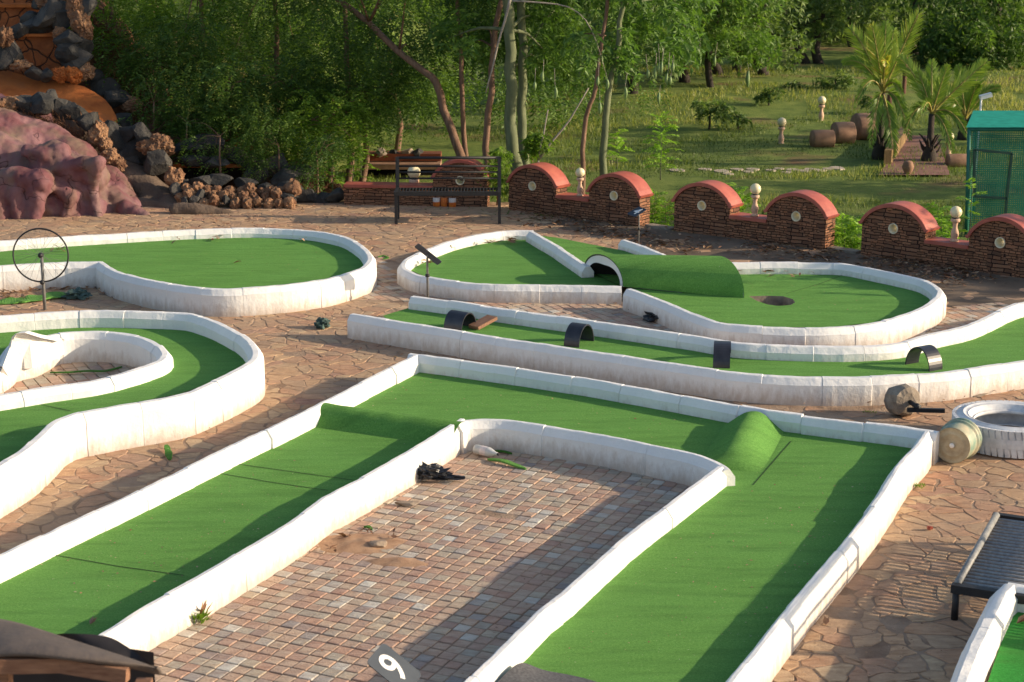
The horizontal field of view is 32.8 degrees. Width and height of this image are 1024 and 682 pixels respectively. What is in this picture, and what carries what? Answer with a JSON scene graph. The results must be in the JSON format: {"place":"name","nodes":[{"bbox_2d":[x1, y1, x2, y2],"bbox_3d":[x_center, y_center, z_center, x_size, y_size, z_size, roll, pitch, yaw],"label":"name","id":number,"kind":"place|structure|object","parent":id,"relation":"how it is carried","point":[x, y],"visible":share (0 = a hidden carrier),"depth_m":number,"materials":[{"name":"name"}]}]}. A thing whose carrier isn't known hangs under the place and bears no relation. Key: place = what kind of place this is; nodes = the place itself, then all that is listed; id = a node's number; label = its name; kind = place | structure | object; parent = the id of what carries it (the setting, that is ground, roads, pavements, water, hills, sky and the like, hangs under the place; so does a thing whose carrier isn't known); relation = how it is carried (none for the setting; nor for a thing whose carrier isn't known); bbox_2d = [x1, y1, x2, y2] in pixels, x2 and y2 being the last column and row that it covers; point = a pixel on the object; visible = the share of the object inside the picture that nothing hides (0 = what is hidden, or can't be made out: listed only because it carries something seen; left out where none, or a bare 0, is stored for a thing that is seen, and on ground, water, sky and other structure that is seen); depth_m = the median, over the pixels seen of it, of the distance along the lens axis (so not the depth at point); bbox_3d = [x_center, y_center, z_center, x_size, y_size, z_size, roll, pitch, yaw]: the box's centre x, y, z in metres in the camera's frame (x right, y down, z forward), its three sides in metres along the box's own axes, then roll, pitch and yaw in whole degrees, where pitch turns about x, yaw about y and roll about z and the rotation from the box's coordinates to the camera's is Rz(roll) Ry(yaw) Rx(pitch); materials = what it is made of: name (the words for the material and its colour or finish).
{"place":"outdoors","nodes":[
{"label":"outdoors","id":0,"kind":"place"},
{"bbox_2d":[0,362,135,393],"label":"cobble paving","id":1,"kind":"structure","parent":0,"point":[47,378],"depth_m":16.65,"materials":[{"name":"stone"}]},
{"bbox_2d":[149,451,689,681],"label":"cobble paving","id":2,"kind":"structure","parent":0,"point":[534,600],"depth_m":11.55,"materials":[{"name":"stone"}]},
{"bbox_2d":[315,533,407,555],"bbox_3d":[-1.063,1.410,12.264,0.729,0.050,0.499,0,14,0],"label":"sand spill","id":3,"kind":"object","parent":2,"relation":"on","point":[356,543],"visible":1,"depth_m":12.22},
{"bbox_2d":[367,644,420,681],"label":"number sign","id":4,"kind":"object","parent":2,"relation":"on","point":[387,663],"visible":1,"depth_m":8.93,"materials":[{"name":"metal"}]},
{"bbox_2d":[366,557,427,568],"bbox_3d":[-0.792,1.505,11.901,0.512,0.037,0.227,0,14,0],"label":"sand spill","id":5,"kind":"object","parent":2,"relation":"on","point":[399,562],"visible":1,"depth_m":11.88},
{"bbox_2d":[417,461,465,480],"bbox_3d":[-0.574,1.014,13.578,0.425,0.142,0.155,0,14,0],"label":"plastic bag","id":6,"kind":"object","parent":2,"relation":"on","point":[435,471],"visible":1,"depth_m":13.55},
{"bbox_2d":[473,444,499,456],"bbox_3d":[-0.206,0.902,14.209,0.250,0.080,0.082,10,17,36],"label":"plastic bottle","id":7,"kind":"object","parent":2,"relation":"on","point":[486,451],"visible":1,"depth_m":14.19,"materials":[{"name":"white plastic"}]},
{"bbox_2d":[0,198,1023,681],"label":"stone paving","id":8,"kind":"structure","parent":0,"point":[938,634],"depth_m":14.27,"materials":[{"name":"stone"}]},
{"bbox_2d":[0,291,66,304],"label":"turf strip","id":9,"kind":"object","parent":8,"relation":"on","point":[30,298],"visible":0.78,"depth_m":19.99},
{"bbox_2d":[61,287,92,299],"bbox_3d":[-5.012,-0.551,20.091,0.326,0.130,0.267,8,16,29],"label":"cloth scrap","id":10,"kind":"object","parent":9,"relation":"on","point":[80,293],"visible":1,"depth_m":20.04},
{"bbox_2d":[0,310,264,518],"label":"golf course","id":11,"kind":"object","parent":8,"relation":"on","point":[48,434],"visible":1,"depth_m":15.46,"materials":[{"name":"white paint"}]},
{"bbox_2d":[0,228,376,316],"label":"golf course","id":12,"kind":"object","parent":8,"relation":"on","point":[334,269],"visible":0.97,"depth_m":20.72,"materials":[{"name":"white paint"}]},
{"bbox_2d":[394,156,500,223],"bbox_3d":[-0.922,-2.179,25.118,1.530,0.907,0.555,0,14,0],"label":"park bench","id":13,"kind":"object","parent":8,"relation":"on","point":[397,192],"visible":1,"depth_m":25.25,"materials":[{"name":"black paint"}]},
{"bbox_2d":[0,353,939,681],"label":"golf course","id":14,"kind":"object","parent":8,"relation":"on","point":[358,449],"visible":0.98,"depth_m":12.38,"materials":[{"name":"white paint"}]},
{"bbox_2d":[502,209,744,254],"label":"leaf litter","id":15,"kind":"object","parent":8,"relation":"on","point":[614,229],"visible":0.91,"depth_m":24.18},
{"bbox_2d":[397,230,946,345],"bbox_3d":[1.632,-0.749,20.358,6.772,0.548,3.798,9,17,34],"label":"golf course","id":16,"kind":"object","parent":8,"relation":"on","point":[695,295],"visible":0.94,"depth_m":19.91,"materials":[{"name":"white paint"}]},
{"bbox_2d":[347,296,1023,405],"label":"golf course","id":17,"kind":"object","parent":8,"relation":"on","point":[985,354],"visible":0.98,"depth_m":16.86,"materials":[{"name":"white paint"}]},
{"bbox_2d":[444,310,475,330],"bbox_3d":[-0.539,-0.220,18.140,0.230,0.184,0.272,9,17,34],"label":"pipe hoop","id":18,"kind":"object","parent":17,"relation":"on","point":[455,319],"visible":0.94,"depth_m":18.08,"materials":[{"name":"black metal"}]},
{"bbox_2d":[469,315,497,329],"bbox_3d":[-0.302,-0.196,18.195,0.140,0.094,0.296,12,18,41],"label":"wooden plank","id":19,"kind":"object","parent":17,"relation":"on","point":[482,322],"visible":1,"depth_m":18.16,"materials":[{"name":"brown wood"}]},
{"bbox_2d":[564,322,593,347],"bbox_3d":[0.675,-0.077,17.507,0.170,0.206,0.333,8,16,29],"label":"pipe hoop","id":20,"kind":"object","parent":17,"relation":"on","point":[575,333],"visible":1,"depth_m":17.42,"materials":[{"name":"black metal"}]},
{"bbox_2d":[713,341,730,367],"bbox_3d":[2.025,0.105,16.764,0.162,0.206,0.459,2,14,8],"label":"pipe hoop","id":21,"kind":"object","parent":17,"relation":"on","point":[721,353],"visible":1,"depth_m":16.58,"materials":[{"name":"black metal"}]},
{"bbox_2d":[905,345,942,371],"bbox_3d":[3.929,0.147,16.593,0.170,0.206,0.323,-8,16,-31],"label":"pipe hoop","id":22,"kind":"object","parent":17,"relation":"on","point":[933,355],"visible":1,"depth_m":16.52,"materials":[{"name":"grey metal"}]},
{"bbox_2d":[803,473,1018,681],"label":"turf grit","id":23,"kind":"object","parent":8,"relation":"on","point":[926,583],"visible":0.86,"depth_m":11.29,"materials":[{"name":"green soil"}]},
{"bbox_2d":[884,384,944,415],"bbox_3d":[3.521,0.549,15.275,0.308,0.289,0.502,-8,16,-30],"label":"overturned stand","id":24,"kind":"object","parent":8,"relation":"on","point":[903,399],"visible":1,"depth_m":15.27,"materials":[{"name":"stone"}]},
{"bbox_2d":[938,418,981,462],"bbox_3d":[3.607,0.817,14.116,0.339,0.339,0.267,8,16,31],"label":"tin bucket","id":25,"kind":"object","parent":8,"relation":"on","point":[960,439],"visible":1,"depth_m":14.03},
{"bbox_2d":[950,582,1023,681],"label":"golf course","id":26,"kind":"object","parent":8,"relation":"on","point":[993,651],"visible":1,"depth_m":10.11,"materials":[{"name":"white paint"}]},
{"bbox_2d":[951,512,1023,620],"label":"slatted bench","id":27,"kind":"object","parent":8,"relation":"on","point":[993,563],"visible":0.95,"depth_m":11.27,"materials":[{"name":"black paint"}]},
{"bbox_2d":[952,400,1023,458],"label":"painted tyre","id":28,"kind":"object","parent":8,"relation":"on","point":[999,424],"visible":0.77,"depth_m":14.53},
{"bbox_2d":[0,0,1023,681],"bbox_3d":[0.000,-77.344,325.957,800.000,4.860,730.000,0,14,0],"label":"ground","id":29,"kind":"structure","parent":0,"point":[866,188],"depth_m":32.29,"materials":[{"name":"soil"}]},
{"bbox_2d":[12,228,68,309],"bbox_3d":[-5.239,-0.768,19.392,0.622,0.984,0.113,0,14,0],"label":"wheel obstacle","id":30,"kind":"object","parent":29,"relation":"on","point":[42,281],"visible":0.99,"depth_m":19.37,"materials":[{"name":"grey metal"}]},
{"bbox_2d":[0,619,161,681],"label":"covered hutch","id":31,"kind":"object","parent":29,"relation":"on","point":[28,653],"visible":1,"depth_m":6.70,"materials":[{"name":"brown wood"}]},
{"bbox_2d":[0,93,233,219],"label":"sculpted rock","id":32,"kind":"object","parent":29,"relation":"on","point":[50,168],"visible":0.66,"depth_m":25.70,"materials":[{"name":"stone"}]},
{"bbox_2d":[17,107,99,152],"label":"dry grass","id":33,"kind":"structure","parent":32,"relation":"on","point":[66,128],"depth_m":26.85,"materials":[{"name":"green plant"}]},
{"bbox_2d":[66,0,177,66],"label":"feathery tree","id":34,"kind":"object","parent":29,"relation":"on","point":[118,12],"visible":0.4,"depth_m":29.48,"materials":[{"name":"green plant"}]},
{"bbox_2d":[85,9,233,117],"bbox_3d":[-5.995,-3.880,29.146,2.914,3.328,2.259,0,14,0],"label":"feathery shrub","id":35,"kind":"object","parent":29,"relation":"on","point":[160,64],"visible":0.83,"depth_m":28.62,"materials":[{"name":"green plant"}]},
{"bbox_2d":[0,0,343,196],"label":"rock waterfall","id":36,"kind":"object","parent":29,"relation":"on","point":[46,66],"visible":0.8,"depth_m":28.21,"materials":[{"name":"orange stone"}]},
{"bbox_2d":[115,74,197,139],"bbox_3d":[-5.746,-3.655,28.068,1.450,1.320,1.149,0,14,0],"label":"rock shrub","id":37,"kind":"object","parent":36,"relation":"on","point":[172,122],"visible":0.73,"depth_m":27.88,"materials":[{"name":"green plant"}]},
{"bbox_2d":[147,98,230,159],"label":"rock shrub","id":38,"kind":"object","parent":36,"relation":"on","point":[174,129],"visible":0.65,"depth_m":27.77,"materials":[{"name":"green plant"}]},
{"bbox_2d":[171,96,281,175],"bbox_3d":[-4.660,-3.180,27.414,2.085,1.415,1.255,0,14,0],"label":"rock shrub","id":39,"kind":"object","parent":36,"relation":"on","point":[220,154],"visible":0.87,"depth_m":27.32,"materials":[{"name":"green plant"}]},
{"bbox_2d":[227,106,322,186],"bbox_3d":[-3.713,-2.986,27.438,1.137,1.500,1.522,13,19,43],"label":"rock shrub","id":40,"kind":"object","parent":36,"relation":"on","point":[261,151],"visible":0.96,"depth_m":27.25,"materials":[{"name":"green plant"}]},
{"bbox_2d":[128,0,258,127],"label":"feathery tree","id":41,"kind":"object","parent":29,"relation":"on","point":[200,8],"visible":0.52,"depth_m":29.80,"materials":[{"name":"green plant"}]},
{"bbox_2d":[158,52,297,157],"bbox_3d":[-4.596,-3.337,28.183,2.256,2.721,2.102,0,14,0],"label":"feathery shrub","id":42,"kind":"object","parent":29,"relation":"on","point":[221,89],"visible":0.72,"depth_m":27.88,"materials":[{"name":"green plant"}]},
{"bbox_2d":[169,173,343,208],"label":"rubble wall","id":43,"kind":"structure","parent":29,"relation":"on","point":[291,193],"depth_m":26.42,"materials":[{"name":"stone"}]},
{"bbox_2d":[192,0,333,154],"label":"feathery tree","id":44,"kind":"object","parent":29,"relation":"on","point":[274,12],"visible":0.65,"depth_m":30.17,"materials":[{"name":"green plant"}]},
{"bbox_2d":[188,0,343,86],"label":"feathery tree","id":45,"kind":"object","parent":29,"relation":"on","point":[292,29],"visible":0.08,"depth_m":34.29,"materials":[{"name":"green plant"}]},
{"bbox_2d":[219,40,358,157],"bbox_3d":[-3.745,-3.605,29.103,2.420,2.803,2.547,0,14,0],"label":"shrub","id":46,"kind":"object","parent":29,"relation":"on","point":[288,86],"visible":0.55,"depth_m":28.65,"materials":[{"name":"green plant"}]},
{"bbox_2d":[282,123,359,193],"bbox_3d":[-3.032,-2.712,27.256,1.274,1.383,1.179,7,15,27],"label":"rock shrub","id":47,"kind":"object","parent":29,"relation":"on","point":[330,150],"visible":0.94,"depth_m":27.16,"materials":[{"name":"green plant"}]},
{"bbox_2d":[252,72,392,181],"bbox_3d":[-3.139,-3.218,28.556,2.347,2.311,2.047,0,14,0],"label":"feathery shrub","id":48,"kind":"object","parent":29,"relation":"on","point":[324,122],"visible":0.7,"depth_m":28.21,"materials":[{"name":"green plant"}]},
{"bbox_2d":[265,0,433,182],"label":"feathery tree","id":49,"kind":"object","parent":29,"relation":"on","point":[343,13],"visible":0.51,"depth_m":29.87,"materials":[{"name":"green plant"}]},
{"bbox_2d":[333,136,373,180],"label":"feathery seedling","id":50,"kind":"object","parent":29,"relation":"on","point":[353,167],"visible":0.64,"depth_m":28.50,"materials":[{"name":"green plant"}]},
{"bbox_2d":[113,0,610,140],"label":"thicket","id":51,"kind":"object","parent":29,"relation":"on","point":[548,98],"visible":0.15,"depth_m":34.68,"materials":[{"name":"green plant"}]},
{"bbox_2d":[285,36,439,181],"bbox_3d":[-2.554,-3.790,29.860,2.714,2.783,2.965,0,14,0],"label":"feathery tree","id":52,"kind":"object","parent":29,"relation":"on","point":[393,90],"visible":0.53,"depth_m":29.32,"materials":[{"name":"green plant"}]},
{"bbox_2d":[289,0,464,181],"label":"leaning tree","id":53,"kind":"object","parent":29,"relation":"on","point":[426,73],"visible":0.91,"depth_m":28.41,"materials":[{"name":"green plant"}]},
{"bbox_2d":[316,0,485,150],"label":"feathery tree","id":54,"kind":"object","parent":29,"relation":"on","point":[397,143],"visible":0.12,"depth_m":34.43,"materials":[{"name":"green plant"}]},
{"bbox_2d":[368,147,441,174],"bbox_3d":[-1.944,-3.209,31.385,1.326,0.542,0.700,0,14,0],"label":"garden basin","id":55,"kind":"object","parent":29,"relation":"on","point":[386,165],"visible":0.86,"depth_m":31.31,"materials":[{"name":"stone"}]},
{"bbox_2d":[343,159,489,206],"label":"garden wall","id":56,"kind":"structure","parent":29,"relation":"on","point":[368,193],"depth_m":26.49,"materials":[{"name":"brick"}]},
{"bbox_2d":[381,0,499,155],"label":"slim tree","id":57,"kind":"object","parent":29,"relation":"on","point":[457,4],"visible":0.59,"depth_m":28.56,"materials":[{"name":"green plant"}]},
{"bbox_2d":[476,146,514,204],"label":"shrub","id":58,"kind":"object","parent":29,"relation":"on","point":[507,155],"visible":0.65,"depth_m":26.30,"materials":[{"name":"green plant"}]},
{"bbox_2d":[427,0,578,201],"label":"kapok tree","id":59,"kind":"object","parent":29,"relation":"on","point":[508,47],"visible":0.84,"depth_m":27.67,"materials":[{"name":"green plant"}]},
{"bbox_2d":[434,0,574,182],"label":"twin stem tree","id":60,"kind":"object","parent":29,"relation":"on","point":[491,94],"visible":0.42,"depth_m":28.06,"materials":[{"name":"green plant"}]},
{"bbox_2d":[517,131,558,163],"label":"sprouting bush","id":61,"kind":"object","parent":29,"relation":"on","point":[531,143],"visible":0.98,"depth_m":27.06,"materials":[{"name":"green plant"}]},
{"bbox_2d":[486,0,614,164],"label":"kapok tree","id":62,"kind":"object","parent":29,"relation":"on","point":[522,95],"visible":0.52,"depth_m":29.17,"materials":[{"name":"green plant"}]},
{"bbox_2d":[506,162,653,226],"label":"garden wall","id":63,"kind":"structure","parent":29,"relation":"on","point":[616,197],"depth_m":25.37,"materials":[{"name":"brick"}]},
{"bbox_2d":[525,0,678,193],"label":"crooked tree","id":64,"kind":"object","parent":29,"relation":"on","point":[586,116],"visible":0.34,"depth_m":27.91,"materials":[{"name":"green plant"}]},
{"bbox_2d":[598,128,634,168],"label":"feathery seedling","id":65,"kind":"object","parent":29,"relation":"on","point":[617,141],"visible":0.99,"depth_m":27.54,"materials":[{"name":"green plant"}]},
{"bbox_2d":[569,0,695,93],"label":"broadleaf tree","id":66,"kind":"object","parent":29,"relation":"on","point":[649,49],"visible":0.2,"depth_m":40.51,"materials":[{"name":"green plant"}]},
{"bbox_2d":[557,0,719,174],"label":"kapok tree","id":67,"kind":"object","parent":29,"relation":"on","point":[640,26],"visible":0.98,"depth_m":27.26,"materials":[{"name":"green plant"}]},
{"bbox_2d":[639,111,682,179],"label":"feathery seedling","id":68,"kind":"object","parent":29,"relation":"on","point":[658,122],"visible":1,"depth_m":26.54,"materials":[{"name":"green plant"}]},
{"bbox_2d":[651,201,673,225],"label":"feathery seedling","id":69,"kind":"object","parent":29,"relation":"on","point":[659,214],"visible":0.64,"depth_m":25.26,"materials":[{"name":"green plant"}]},
{"bbox_2d":[334,59,1023,249],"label":"lawn grass","id":70,"kind":"structure","parent":29,"relation":"on","point":[1005,84],"depth_m":36.86,"materials":[{"name":"plant"}]},
{"bbox_2d":[638,0,737,82],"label":"broadleaf tree","id":71,"kind":"object","parent":29,"relation":"on","point":[685,78],"visible":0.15,"depth_m":42.92,"materials":[{"name":"green plant"}]},
{"bbox_2d":[690,97,736,129],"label":"shrub","id":72,"kind":"object","parent":29,"relation":"on","point":[720,110],"visible":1,"depth_m":37.74,"materials":[{"name":"green plant"}]},
{"bbox_2d":[670,0,788,87],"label":"kapok tree","id":73,"kind":"object","parent":29,"relation":"on","point":[760,42],"visible":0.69,"depth_m":42.25,"materials":[{"name":"green plant"}]},
{"bbox_2d":[728,112,752,128],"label":"shrub","id":74,"kind":"object","parent":29,"relation":"on","point":[739,118],"visible":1,"depth_m":37.81,"materials":[{"name":"green plant"}]},
{"bbox_2d":[671,180,839,248],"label":"garden wall","id":75,"kind":"structure","parent":29,"relation":"on","point":[803,218],"depth_m":23.65,"materials":[{"name":"brick"}]},
{"bbox_2d":[750,183,760,216],"bbox_3d":[3.312,-1.924,23.714,0.150,0.447,0.150,0,14,0],"label":"globe lamp","id":76,"kind":"object","parent":75,"relation":"on","point":[755,189],"visible":1,"depth_m":23.67,"materials":[{"name":"white stone"}]},
{"bbox_2d":[711,0,816,76],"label":"broadleaf tree","id":77,"kind":"object","parent":29,"relation":"on","point":[789,42],"visible":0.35,"depth_m":44.64,"materials":[{"name":"green plant"}]},
{"bbox_2d":[752,86,785,106],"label":"shrub","id":78,"kind":"object","parent":29,"relation":"on","point":[765,94],"visible":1,"depth_m":40.31,"materials":[{"name":"green plant"}]},
{"bbox_2d":[574,0,1023,45],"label":"undergrowth","id":79,"kind":"object","parent":29,"relation":"on","point":[891,4],"visible":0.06,"depth_m":55.08,"materials":[{"name":"green plant"}]},
{"bbox_2d":[764,0,869,63],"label":"broadleaf tree","id":80,"kind":"object","parent":29,"relation":"on","point":[819,36],"visible":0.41,"depth_m":48.82,"materials":[{"name":"green plant"}]},
{"bbox_2d":[809,130,835,146],"bbox_3d":[6.335,-4.121,35.538,0.439,0.387,0.387,-2,14,-8],"label":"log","id":81,"kind":"object","parent":29,"relation":"on","point":[822,138],"visible":0.98,"depth_m":35.38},
{"bbox_2d":[787,0,863,63],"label":"broadleaf tree","id":82,"kind":"object","parent":29,"relation":"on","point":[849,14],"visible":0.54,"depth_m":48.09,"materials":[{"name":"green plant"}]},
{"bbox_2d":[812,69,857,88],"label":"shrub","id":83,"kind":"object","parent":29,"relation":"on","point":[847,80],"visible":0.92,"depth_m":42.16,"materials":[{"name":"green plant"}]},
{"bbox_2d":[830,122,856,143],"bbox_3d":[6.888,-4.320,36.210,0.405,0.483,0.482,-3,14,-12],"label":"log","id":84,"kind":"object","parent":29,"relation":"on","point":[845,132],"visible":0.91,"depth_m":36.02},
{"bbox_2d":[832,222,861,248],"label":"feathery seedling","id":85,"kind":"object","parent":29,"relation":"on","point":[839,240],"visible":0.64,"depth_m":23.31,"materials":[{"name":"green plant"}]},
{"bbox_2d":[850,113,877,139],"bbox_3d":[7.482,-4.522,36.778,0.498,0.602,0.602,-3,14,-14],"label":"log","id":86,"kind":"object","parent":29,"relation":"on","point":[860,121],"visible":0.36,"depth_m":36.54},
{"bbox_2d":[833,0,910,46],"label":"broadleaf tree","id":87,"kind":"object","parent":29,"relation":"on","point":[874,10],"visible":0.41,"depth_m":53.61,"materials":[{"name":"green plant"}]},
{"bbox_2d":[841,8,924,159],"bbox_3d":[7.067,-4.844,33.155,1.545,2.993,1.193,0,14,0],"label":"coconut palm","id":88,"kind":"object","parent":29,"relation":"on","point":[883,65],"visible":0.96,"depth_m":33.08,"materials":[{"name":"green plant"}]},
{"bbox_2d":[879,56,949,174],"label":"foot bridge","id":89,"kind":"structure","parent":29,"relation":"on","point":[902,142],"depth_m":33.13,"materials":[{"name":"wood"}]},
{"bbox_2d":[860,0,968,63],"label":"broadleaf tree","id":90,"kind":"object","parent":29,"relation":"on","point":[925,32],"visible":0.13,"depth_m":49.63,"materials":[{"name":"green plant"}]},
{"bbox_2d":[858,201,1023,277],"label":"garden wall","id":91,"kind":"structure","parent":29,"relation":"on","point":[908,229],"depth_m":21.98,"materials":[{"name":"brick"}]},
{"bbox_2d":[950,206,961,241],"bbox_3d":[5.569,-1.473,21.869,0.150,0.447,0.150,0,14,0],"label":"globe lamp","id":92,"kind":"object","parent":91,"relation":"on","point":[955,212],"visible":1,"depth_m":21.82,"materials":[{"name":"white stone"}]},
{"bbox_2d":[894,53,990,161],"bbox_3d":[8.133,-4.355,32.877,1.741,2.180,0.825,-2,14,-9],"label":"coconut palm","id":93,"kind":"object","parent":29,"relation":"on","point":[932,98],"visible":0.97,"depth_m":32.82,"materials":[{"name":"green plant"}]},
{"bbox_2d":[945,154,970,166],"bbox_3d":[8.383,-3.386,32.732,0.403,0.277,0.277,-1,14,-4],"label":"clay planter","id":94,"kind":"object","parent":29,"relation":"on","point":[954,160],"visible":0.69,"depth_m":32.61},
{"bbox_2d":[897,0,1021,69],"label":"broadleaf tree","id":95,"kind":"object","parent":29,"relation":"on","point":[933,46],"visible":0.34,"depth_m":47.62,"materials":[{"name":"green plant"}]},
{"bbox_2d":[927,57,1001,139],"bbox_3d":[9.446,-4.996,36.242,1.532,1.821,0.719,0,14,0],"label":"coconut palm","id":96,"kind":"object","parent":29,"relation":"on","point":[972,94],"visible":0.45,"depth_m":36.30,"materials":[{"name":"green plant"}]},
{"bbox_2d":[955,176,987,240],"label":"feathery seedling","id":97,"kind":"object","parent":29,"relation":"on","point":[971,203],"visible":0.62,"depth_m":22.81,"materials":[{"name":"green plant"}]},
{"bbox_2d":[934,0,1023,69],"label":"broadleaf tree","id":98,"kind":"object","parent":29,"relation":"on","point":[1012,41],"visible":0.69,"depth_m":46.92,"materials":[{"name":"green plant"}]},
{"bbox_2d":[964,111,1023,236],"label":"net cage","id":99,"kind":"object","parent":29,"relation":"on","point":[996,121],"visible":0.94,"depth_m":25.48,"materials":[{"name":"fabric"}]},
{"bbox_2d":[363,256,675,331],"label":"cobble paving","id":100,"kind":"structure","parent":0,"point":[579,311],"depth_m":19.66,"materials":[{"name":"stone"}]},
{"bbox_2d":[415,244,440,297],"bbox_3d":[-0.956,-0.761,19.871,0.313,0.743,0.193,0,14,0],"label":"number sign","id":101,"kind":"object","parent":100,"relation":"on","point":[428,254],"visible":0.94,"depth_m":19.85,"materials":[{"name":"grey metal"}]},
{"bbox_2d":[544,217,1023,307],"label":"concrete slab","id":102,"kind":"structure","parent":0,"point":[1001,286],"depth_m":22.47,"materials":[{"name":"concrete"}]},
{"bbox_2d":[727,240,1016,289],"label":"leaf litter","id":103,"kind":"object","parent":102,"relation":"on","point":[910,270],"visible":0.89,"depth_m":21.99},
{"bbox_2d":[897,302,1007,342],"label":"cobble paving","id":104,"kind":"structure","parent":0,"point":[976,312],"depth_m":19.29,"materials":[{"name":"stone"}]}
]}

